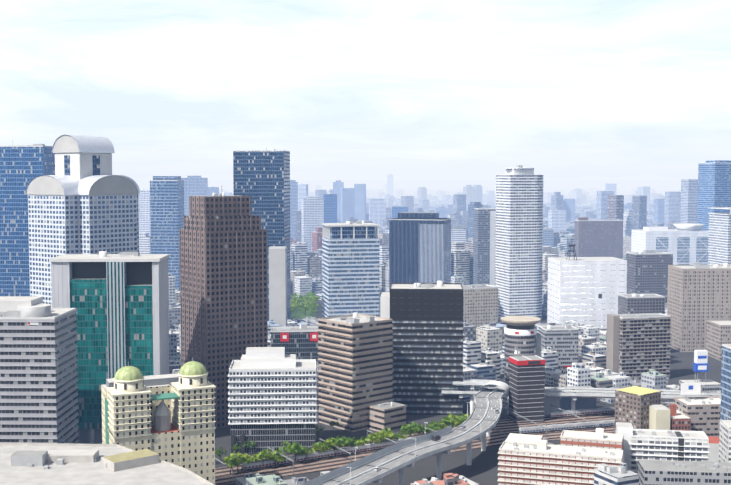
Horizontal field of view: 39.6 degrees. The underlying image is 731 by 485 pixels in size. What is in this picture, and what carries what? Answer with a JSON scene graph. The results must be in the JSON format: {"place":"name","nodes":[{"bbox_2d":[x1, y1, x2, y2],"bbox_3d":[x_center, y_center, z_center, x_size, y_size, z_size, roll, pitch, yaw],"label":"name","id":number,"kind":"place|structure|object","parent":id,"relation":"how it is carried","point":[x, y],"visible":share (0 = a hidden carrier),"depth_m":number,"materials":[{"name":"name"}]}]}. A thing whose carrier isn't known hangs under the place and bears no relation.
{"place":"outdoors","nodes":[
{"label":"outdoors","id":0,"kind":"place"},
{"bbox_2d":[291,299,315,317],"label":"park lawn","id":1,"kind":"structure","parent":0,"point":[296,313],"depth_m":1256.87,"materials":[{"name":"green plant"}]},
{"bbox_2d":[300,302,309,314],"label":"park tree","id":2,"kind":"object","parent":1,"relation":"on","point":[305,306],"visible":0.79,"depth_m":1240.18,"materials":[{"name":"green plant"}]},
{"bbox_2d":[0,0,730,176],"label":"sky","id":3,"kind":"structure","parent":0,"point":[556,88],"materials":[{"name":"white"}]},
{"bbox_2d":[133,161,680,179],"bbox_3d":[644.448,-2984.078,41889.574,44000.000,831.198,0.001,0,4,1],"label":"distant mountains","id":4,"kind":"structure","parent":0,"point":[338,170],"depth_m":41886.62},
{"bbox_2d":[130,177,721,484],"bbox_3d":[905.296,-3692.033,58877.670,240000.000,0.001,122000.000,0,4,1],"label":"ground","id":5,"kind":"structure","parent":0,"point":[482,469],"depth_m":656.17,"materials":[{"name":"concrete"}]},
{"bbox_2d":[0,144,54,295],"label":"blue tower","id":6,"kind":"structure","parent":5,"relation":"on","point":[21,167],"depth_m":985.00,"materials":[{"name":"glass"}]},
{"bbox_2d":[0,296,78,443],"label":"office building","id":7,"kind":"structure","parent":5,"relation":"on","point":[38,375],"depth_m":565.37,"materials":[{"name":"concrete"}]},
{"bbox_2d":[26,135,139,307],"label":"skyscraper","id":8,"kind":"structure","parent":5,"relation":"on","point":[83,200],"depth_m":780.15,"materials":[{"name":"concrete"}]},
{"bbox_2d":[0,442,213,484],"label":"roof block","id":9,"kind":"structure","parent":5,"relation":"on","point":[60,464],"depth_m":452.05,"materials":[{"name":"concrete"}]},
{"bbox_2d":[49,248,169,443],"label":"teal tower","id":10,"kind":"structure","parent":5,"relation":"on","point":[119,302],"depth_m":631.65,"materials":[{"name":"glass"}]},
{"bbox_2d":[139,189,150,235],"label":"skyline tower","id":11,"kind":"structure","parent":5,"relation":"on","point":[144,211],"depth_m":1892.97,"materials":[{"name":"concrete"}]},
{"bbox_2d":[139,233,150,253],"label":"skyline tower","id":12,"kind":"structure","parent":5,"relation":"on","point":[144,243],"depth_m":1493.02,"materials":[{"name":"concrete"}]},
{"bbox_2d":[101,357,215,484],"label":"domed building","id":13,"kind":"structure","parent":5,"relation":"on","point":[169,418],"depth_m":509.81,"materials":[{"name":"concrete"}]},
{"bbox_2d":[150,176,183,290],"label":"skyscraper","id":14,"kind":"structure","parent":5,"relation":"on","point":[166,208],"depth_m":1290.52,"materials":[{"name":"glass"}]},
{"bbox_2d":[181,176,207,214],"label":"skyline tower","id":15,"kind":"structure","parent":5,"relation":"on","point":[195,185],"depth_m":2286.74,"materials":[{"name":"glass"}]},
{"bbox_2d":[208,187,218,195],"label":"skyline tower","id":16,"kind":"structure","parent":5,"relation":"on","point":[211,190],"depth_m":2788.42,"materials":[{"name":"metal"}]},
{"bbox_2d":[215,446,227,460],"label":"plaza tree","id":17,"kind":"object","parent":5,"relation":"on","point":[218,453],"visible":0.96,"depth_m":601.86,"materials":[{"name":"green plant"}]},
{"bbox_2d":[179,192,267,428],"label":"brown stepped tower","id":18,"kind":"structure","parent":5,"relation":"on","point":[223,280],"depth_m":686.57,"materials":[{"name":"stone"}]},
{"bbox_2d":[222,456,237,473],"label":"street tree","id":19,"kind":"object","parent":5,"relation":"on","point":[230,464],"visible":0.62,"depth_m":578.03,"materials":[{"name":"green plant"}]},
{"bbox_2d":[230,443,241,455],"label":"plaza tree","id":20,"kind":"object","parent":5,"relation":"on","point":[235,447],"visible":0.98,"depth_m":616.20,"materials":[{"name":"green plant"}]},
{"bbox_2d":[228,451,248,473],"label":"street tree","id":21,"kind":"object","parent":5,"relation":"on","point":[240,457],"visible":0.98,"depth_m":578.21,"materials":[{"name":"green plant"}]},
{"bbox_2d":[242,439,255,453],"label":"plaza tree","id":22,"kind":"object","parent":5,"relation":"on","point":[251,444],"visible":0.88,"depth_m":619.87,"materials":[{"name":"green plant"}]},
{"bbox_2d":[243,453,254,470],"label":"street tree","id":23,"kind":"object","parent":5,"relation":"on","point":[249,459],"visible":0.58,"depth_m":583.98,"materials":[{"name":"green plant"}]},
{"bbox_2d":[233,147,290,320],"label":"blue tower","id":24,"kind":"structure","parent":5,"relation":"on","point":[261,178],"depth_m":1077.91,"materials":[{"name":"glass"}]},
{"bbox_2d":[255,449,272,468],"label":"street tree","id":25,"kind":"object","parent":5,"relation":"on","point":[260,455],"visible":0.92,"depth_m":587.09,"materials":[{"name":"green plant"}]},
{"bbox_2d":[264,449,276,459],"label":"street tree","id":26,"kind":"object","parent":5,"relation":"on","point":[273,453],"visible":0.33,"depth_m":590.62,"materials":[{"name":"green plant"}]},
{"bbox_2d":[228,347,316,453],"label":"office building","id":27,"kind":"structure","parent":5,"relation":"on","point":[272,398],"depth_m":622.32,"materials":[{"name":"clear concrete"}]},
{"bbox_2d":[269,454,279,467],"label":"street tree","id":28,"kind":"object","parent":5,"relation":"on","point":[277,458],"visible":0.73,"depth_m":590.50,"materials":[{"name":"green plant"}]},
{"bbox_2d":[270,450,281,462],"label":"street tree","id":29,"kind":"object","parent":5,"relation":"on","point":[279,455],"visible":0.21,"depth_m":592.71,"materials":[{"name":"green plant"}]},
{"bbox_2d":[269,246,286,325],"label":"building","id":30,"kind":"structure","parent":5,"relation":"on","point":[277,284],"depth_m":978.40,"materials":[{"name":"concrete"}]},
{"bbox_2d":[275,453,285,466],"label":"street tree","id":31,"kind":"object","parent":5,"relation":"on","point":[282,459],"visible":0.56,"depth_m":592.56,"materials":[{"name":"green plant"}]},
{"bbox_2d":[277,440,296,456],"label":"street tree","id":32,"kind":"object","parent":5,"relation":"on","point":[291,448],"visible":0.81,"depth_m":596.73,"materials":[{"name":"green plant"}]},
{"bbox_2d":[290,180,297,239],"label":"skyline tower","id":33,"kind":"structure","parent":5,"relation":"on","point":[293,196],"depth_m":2391.26,"materials":[{"name":"concrete"}]},
{"bbox_2d":[271,324,318,365],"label":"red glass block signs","id":34,"kind":"object","parent":5,"relation":"on","point":[301,341],"visible":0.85,"depth_m":826.32,"materials":[{"name":"glass"}]},
{"bbox_2d":[284,441,305,463],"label":"street tree","id":35,"kind":"object","parent":5,"relation":"on","point":[299,449],"visible":0.79,"depth_m":598.00,"materials":[{"name":"green plant"}]},
{"bbox_2d":[298,184,307,209],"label":"skyline tower","id":36,"kind":"structure","parent":5,"relation":"on","point":[302,191],"depth_m":2687.27,"materials":[{"name":"concrete"}]},
{"bbox_2d":[302,447,314,461],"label":"street tree","id":37,"kind":"object","parent":5,"relation":"on","point":[308,450],"visible":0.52,"depth_m":603.75,"materials":[{"name":"green plant"}]},
{"bbox_2d":[301,196,323,251],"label":"skyline tower","id":38,"kind":"structure","parent":5,"relation":"on","point":[312,213],"depth_m":1990.54,"materials":[{"name":"metal"}]},
{"bbox_2d":[311,441,327,458],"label":"street tree","id":39,"kind":"object","parent":5,"relation":"on","point":[317,446],"visible":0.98,"depth_m":607.68,"materials":[{"name":"green plant"}]},
{"bbox_2d":[315,425,324,437],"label":"plaza tree","id":40,"kind":"object","parent":5,"relation":"on","point":[321,429],"visible":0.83,"depth_m":658.95,"materials":[{"name":"green plant"}]},
{"bbox_2d":[323,193,336,222],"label":"skyline tower","id":41,"kind":"structure","parent":5,"relation":"on","point":[330,208],"depth_m":2288.55,"materials":[{"name":"glass"}]},
{"bbox_2d":[325,436,343,456],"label":"street tree","id":42,"kind":"object","parent":5,"relation":"on","point":[333,442],"visible":0.94,"depth_m":612.07,"materials":[{"name":"green plant"}]},
{"bbox_2d":[329,420,339,433],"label":"plaza tree","id":43,"kind":"object","parent":5,"relation":"on","point":[334,423],"visible":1,"depth_m":670.56,"materials":[{"name":"green plant"}]},
{"bbox_2d":[333,180,343,222],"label":"skyline tower","id":44,"kind":"structure","parent":5,"relation":"on","point":[338,185],"depth_m":3283.79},
{"bbox_2d":[339,436,351,446],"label":"street tree","id":45,"kind":"object","parent":5,"relation":"on","point":[345,441],"visible":0.79,"depth_m":619.65,"materials":[{"name":"green plant"}]},
{"bbox_2d":[341,188,353,222],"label":"skyline tower","id":46,"kind":"structure","parent":5,"relation":"on","point":[347,203],"depth_m":2985.39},
{"bbox_2d":[322,221,379,317],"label":"pale glass tower","id":47,"kind":"structure","parent":5,"relation":"on","point":[350,268],"depth_m":985.63,"materials":[{"name":"concrete"}]},
{"bbox_2d":[349,437,358,445],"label":"street tree","id":48,"kind":"object","parent":5,"relation":"on","point":[353,442],"visible":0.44,"depth_m":624.49,"materials":[{"name":"green plant"}]},
{"bbox_2d":[354,440,362,446],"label":"street tree","id":49,"kind":"object","parent":5,"relation":"on","point":[358,442],"visible":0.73,"depth_m":623.53,"materials":[{"name":"green plant"}]},
{"bbox_2d":[354,184,365,220],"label":"skyline tower","id":50,"kind":"structure","parent":5,"relation":"on","point":[359,202],"depth_m":3184.59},
{"bbox_2d":[317,312,405,431],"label":"office building","id":51,"kind":"structure","parent":5,"relation":"on","point":[354,353],"depth_m":682.55,"materials":[{"name":"concrete"}]},
{"bbox_2d":[364,434,378,443],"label":"street tree","id":52,"kind":"object","parent":5,"relation":"on","point":[370,438],"visible":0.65,"depth_m":627.62,"materials":[{"name":"green plant"}]},
{"bbox_2d":[371,431,381,440],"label":"street tree","id":53,"kind":"object","parent":5,"relation":"on","point":[377,437],"visible":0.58,"depth_m":629.77,"materials":[{"name":"green plant"}]},
{"bbox_2d":[369,198,385,229],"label":"skyline tower","id":54,"kind":"structure","parent":5,"relation":"on","point":[377,211],"depth_m":2585.47,"materials":[{"name":"concrete"}]},
{"bbox_2d":[375,431,390,443],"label":"street tree","id":55,"kind":"object","parent":5,"relation":"on","point":[385,434],"visible":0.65,"depth_m":630.37,"materials":[{"name":"green plant"}]},
{"bbox_2d":[379,427,395,438],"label":"street tree","id":56,"kind":"object","parent":5,"relation":"on","point":[391,434],"visible":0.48,"depth_m":634.69,"materials":[{"name":"green plant"}]},
{"bbox_2d":[387,174,392,195],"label":"skyline tower","id":57,"kind":"structure","parent":5,"relation":"on","point":[390,184],"depth_m":6468.30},
{"bbox_2d":[392,205,407,218],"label":"skyline tower","id":58,"kind":"structure","parent":5,"relation":"on","point":[396,209],"depth_m":2385.62,"materials":[{"name":"metal"}]},
{"bbox_2d":[301,381,509,484],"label":"elevated highway","id":59,"kind":"structure","parent":5,"relation":"on","point":[399,456],"depth_m":564.00,"materials":[{"name":"concrete"}]},
{"bbox_2d":[278,374,507,484],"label":"street lamps","id":60,"kind":"object","parent":59,"relation":"on","point":[412,438],"visible":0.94,"depth_m":537.74,"materials":[{"name":"white metal"}]},
{"bbox_2d":[374,408,498,471],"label":"cars","id":61,"kind":"object","parent":59,"relation":"on","point":[436,438],"visible":1,"depth_m":577.42,"materials":[{"name":"white paint"}]},
{"bbox_2d":[398,424,412,435],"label":"street tree","id":62,"kind":"object","parent":5,"relation":"on","point":[403,429],"visible":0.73,"depth_m":645.08,"materials":[{"name":"green plant"}]},
{"bbox_2d":[135,180,680,484],"bbox_3d":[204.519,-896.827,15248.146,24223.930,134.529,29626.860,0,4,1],"label":"city buildings","id":63,"kind":"structure","parent":5,"relation":"on","point":[483,352],"depth_m":1490.51,"materials":[{"name":"grey concrete"}]},
{"bbox_2d":[215,401,614,484],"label":"railway tracks","id":64,"kind":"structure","parent":5,"relation":"on","point":[501,431],"depth_m":635.53,"materials":[{"name":"gravel"}]},
{"bbox_2d":[405,421,424,435],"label":"street tree","id":65,"kind":"object","parent":5,"relation":"on","point":[417,428],"visible":0.81,"depth_m":645.01,"materials":[{"name":"green plant"}]},
{"bbox_2d":[411,424,426,433],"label":"street tree","id":66,"kind":"object","parent":5,"relation":"on","point":[419,429],"visible":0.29,"depth_m":648.36,"materials":[{"name":"green plant"}]},
{"bbox_2d":[389,212,450,291],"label":"office tower","id":67,"kind":"structure","parent":5,"relation":"on","point":[419,247],"depth_m":1132.15,"materials":[{"name":"glass"}]},
{"bbox_2d":[380,281,463,414],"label":"office tower","id":68,"kind":"structure","parent":5,"relation":"on","point":[427,346],"depth_m":721.09,"materials":[{"name":"black glass"}]},
{"bbox_2d":[427,420,440,431],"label":"street tree","id":69,"kind":"object","parent":5,"relation":"on","point":[432,426],"visible":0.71,"depth_m":654.03,"materials":[{"name":"green plant"}]},
{"bbox_2d":[435,207,449,217],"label":"skyline tower","id":70,"kind":"structure","parent":5,"relation":"on","point":[444,212],"depth_m":2982.84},
{"bbox_2d":[437,417,452,427],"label":"street tree","id":71,"kind":"object","parent":5,"relation":"on","point":[448,420],"visible":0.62,"depth_m":662.81,"materials":[{"name":"green plant"}]},
{"bbox_2d":[442,413,459,426],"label":"street tree","id":72,"kind":"object","parent":5,"relation":"on","point":[454,422],"visible":0.67,"depth_m":663.90,"materials":[{"name":"green plant"}]},
{"bbox_2d":[451,225,465,249],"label":"skyline tower","id":73,"kind":"structure","parent":5,"relation":"on","point":[458,235],"depth_m":1739.04,"materials":[{"name":"concrete"}]},
{"bbox_2d":[461,414,470,420],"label":"street tree","id":74,"kind":"object","parent":5,"relation":"on","point":[465,417],"visible":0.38,"depth_m":673.17,"materials":[{"name":"green plant"}]},
{"bbox_2d":[453,379,495,413],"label":"elevated ramp","id":75,"kind":"structure","parent":5,"relation":"on","point":[471,383],"depth_m":717.59,"materials":[{"name":"concrete"}]},
{"bbox_2d":[462,284,497,326],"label":"beige block","id":76,"kind":"structure","parent":5,"relation":"on","point":[480,304],"depth_m":1041.93,"materials":[{"name":"concrete"}]},
{"bbox_2d":[473,207,495,285],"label":"dark slim tower","id":77,"kind":"structure","parent":5,"relation":"on","point":[484,248],"depth_m":1489.03,"materials":[{"name":"concrete"}]},
{"bbox_2d":[495,165,546,319],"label":"white residential tower","id":78,"kind":"structure","parent":5,"relation":"on","point":[519,238],"depth_m":1181.98,"materials":[{"name":"paint"}]},
{"bbox_2d":[500,316,541,384],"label":"round tower","id":79,"kind":"structure","parent":5,"relation":"on","point":[523,337],"depth_m":795.53,"materials":[{"name":"white concrete"}]},
{"bbox_2d":[509,355,545,422],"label":"office building","id":80,"kind":"structure","parent":5,"relation":"on","point":[527,386],"depth_m":699.33,"materials":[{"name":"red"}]},
{"bbox_2d":[543,228,553,246],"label":"building","id":81,"kind":"structure","parent":5,"relation":"on","point":[548,237],"depth_m":1886.72,"materials":[{"name":"metal"}]},
{"bbox_2d":[507,386,595,414],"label":"track side sheds","id":82,"kind":"object","parent":5,"relation":"on","point":[563,403],"visible":0.23,"depth_m":727.90,"materials":[{"name":"metal"}]},
{"bbox_2d":[548,209,565,231],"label":"skyline tower","id":83,"kind":"structure","parent":5,"relation":"on","point":[556,220],"depth_m":2380.79,"materials":[{"name":"concrete"}]},
{"bbox_2d":[539,325,578,368],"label":"grey office","id":84,"kind":"structure","parent":5,"relation":"on","point":[562,340],"depth_m":894.77,"materials":[{"name":"concrete"}]},
{"bbox_2d":[497,428,624,484],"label":"apartment building","id":85,"kind":"structure","parent":5,"relation":"on","point":[575,457],"depth_m":525.21,"materials":[{"name":"white paint"}]},
{"bbox_2d":[563,199,574,221],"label":"skyline tower","id":86,"kind":"structure","parent":5,"relation":"on","point":[569,206],"depth_m":3175.68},
{"bbox_2d":[442,386,720,410],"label":"elevated expressway","id":87,"kind":"structure","parent":5,"relation":"on","point":[573,393],"depth_m":716.36,"materials":[{"name":"concrete"}]},
{"bbox_2d":[547,244,626,328],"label":"office building","id":88,"kind":"structure","parent":5,"relation":"on","point":[585,290],"depth_m":1127.93,"materials":[{"name":"metal"}]},
{"bbox_2d":[574,217,622,258],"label":"office building","id":89,"kind":"structure","parent":5,"relation":"on","point":[598,238],"depth_m":1735.88,"materials":[{"name":"concrete"}]},
{"bbox_2d":[596,191,613,219],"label":"building","id":90,"kind":"structure","parent":5,"relation":"on","point":[602,206],"depth_m":2575.51,"materials":[{"name":"concrete"}]},
{"bbox_2d":[605,184,616,194],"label":"skyline tower","id":91,"kind":"structure","parent":5,"relation":"on","point":[610,187],"depth_m":4756.53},
{"bbox_2d":[624,203,631,209],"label":"skyline tower","id":92,"kind":"structure","parent":5,"relation":"on","point":[627,206],"depth_m":2776.05,"materials":[{"name":"metal"}]},
{"bbox_2d":[606,310,671,380],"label":"brown apartment slab","id":93,"kind":"structure","parent":5,"relation":"on","point":[637,345],"depth_m":845.22,"materials":[{"name":"concrete"}]},
{"bbox_2d":[614,386,666,433],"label":"office building","id":94,"kind":"structure","parent":5,"relation":"on","point":[633,404],"depth_m":638.73,"materials":[{"name":"concrete"}]},
{"bbox_2d":[618,293,664,313],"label":"office building","id":95,"kind":"structure","parent":5,"relation":"on","point":[642,303],"depth_m":1040.20,"materials":[{"name":"concrete"}]},
{"bbox_2d":[626,250,672,304],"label":"office building","id":96,"kind":"structure","parent":5,"relation":"on","point":[647,271],"depth_m":1285.69,"materials":[{"name":"concrete"}]},
{"bbox_2d":[654,198,664,222],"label":"skyline tower","id":97,"kind":"structure","parent":5,"relation":"on","point":[659,208],"depth_m":2875.57,"materials":[{"name":"concrete"}]},
{"bbox_2d":[616,422,709,473],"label":"white apartment block","id":98,"kind":"structure","parent":5,"relation":"on","point":[654,444],"depth_m":544.64,"materials":[{"name":"paint"}]},
{"bbox_2d":[631,223,708,264],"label":"large building","id":99,"kind":"structure","parent":5,"relation":"on","point":[685,243],"depth_m":1474.90,"materials":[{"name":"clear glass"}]},
{"bbox_2d":[649,404,690,430],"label":"building","id":100,"kind":"structure","parent":5,"relation":"on","point":[662,417],"depth_m":628.47,"materials":[{"name":"beige concrete"}]},
{"bbox_2d":[664,191,680,226],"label":"building","id":101,"kind":"structure","parent":5,"relation":"on","point":[672,206],"depth_m":2474.36,"materials":[{"name":"concrete"}]},
{"bbox_2d":[638,460,730,484],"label":"grey block","id":102,"kind":"structure","parent":5,"relation":"on","point":[660,472],"depth_m":503.91,"materials":[{"name":"grey concrete"}]},
{"bbox_2d":[680,179,697,223],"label":"building","id":103,"kind":"structure","parent":5,"relation":"on","point":[689,200],"depth_m":2076.33,"materials":[{"name":"concrete"}]},
{"bbox_2d":[674,383,720,436],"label":"building","id":104,"kind":"structure","parent":5,"relation":"on","point":[703,413],"depth_m":634.93,"materials":[{"name":"concrete"}]},
{"bbox_2d":[667,263,730,360],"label":"beige office","id":105,"kind":"structure","parent":5,"relation":"on","point":[699,303],"depth_m":979.91,"materials":[{"name":"concrete"}]},
{"bbox_2d":[679,350,720,392],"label":"building with billboard","id":106,"kind":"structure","parent":5,"relation":"on","point":[700,363],"depth_m":721.23,"materials":[{"name":"metal"}]},
{"bbox_2d":[707,436,718,461],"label":"building","id":107,"kind":"structure","parent":5,"relation":"on","point":[713,449],"depth_m":582.33,"materials":[{"name":"concrete"}]},
{"bbox_2d":[697,160,730,230],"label":"skyscraper","id":108,"kind":"structure","parent":5,"relation":"on","point":[714,183],"depth_m":1622.57,"materials":[{"name":"glass"}]},
{"bbox_2d":[708,207,730,264],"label":"white tower","id":109,"kind":"structure","parent":5,"relation":"on","point":[719,247],"depth_m":1286.71,"materials":[{"name":"concrete"}]},
{"bbox_2d":[719,420,730,461],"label":"building","id":110,"kind":"structure","parent":5,"relation":"on","point":[725,442],"depth_m":549.50,"materials":[{"name":"white concrete"}]},
{"bbox_2d":[720,344,730,419],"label":"glass block","id":111,"kind":"structure","parent":5,"relation":"on","point":[725,410],"depth_m":605.96,"materials":[{"name":"glass"}]},
{"bbox_2d":[242,402,673,470],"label":"railway tracks","id":112,"kind":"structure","parent":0,"point":[329,453],"depth_m":667.60,"materials":[{"name":"metal"}]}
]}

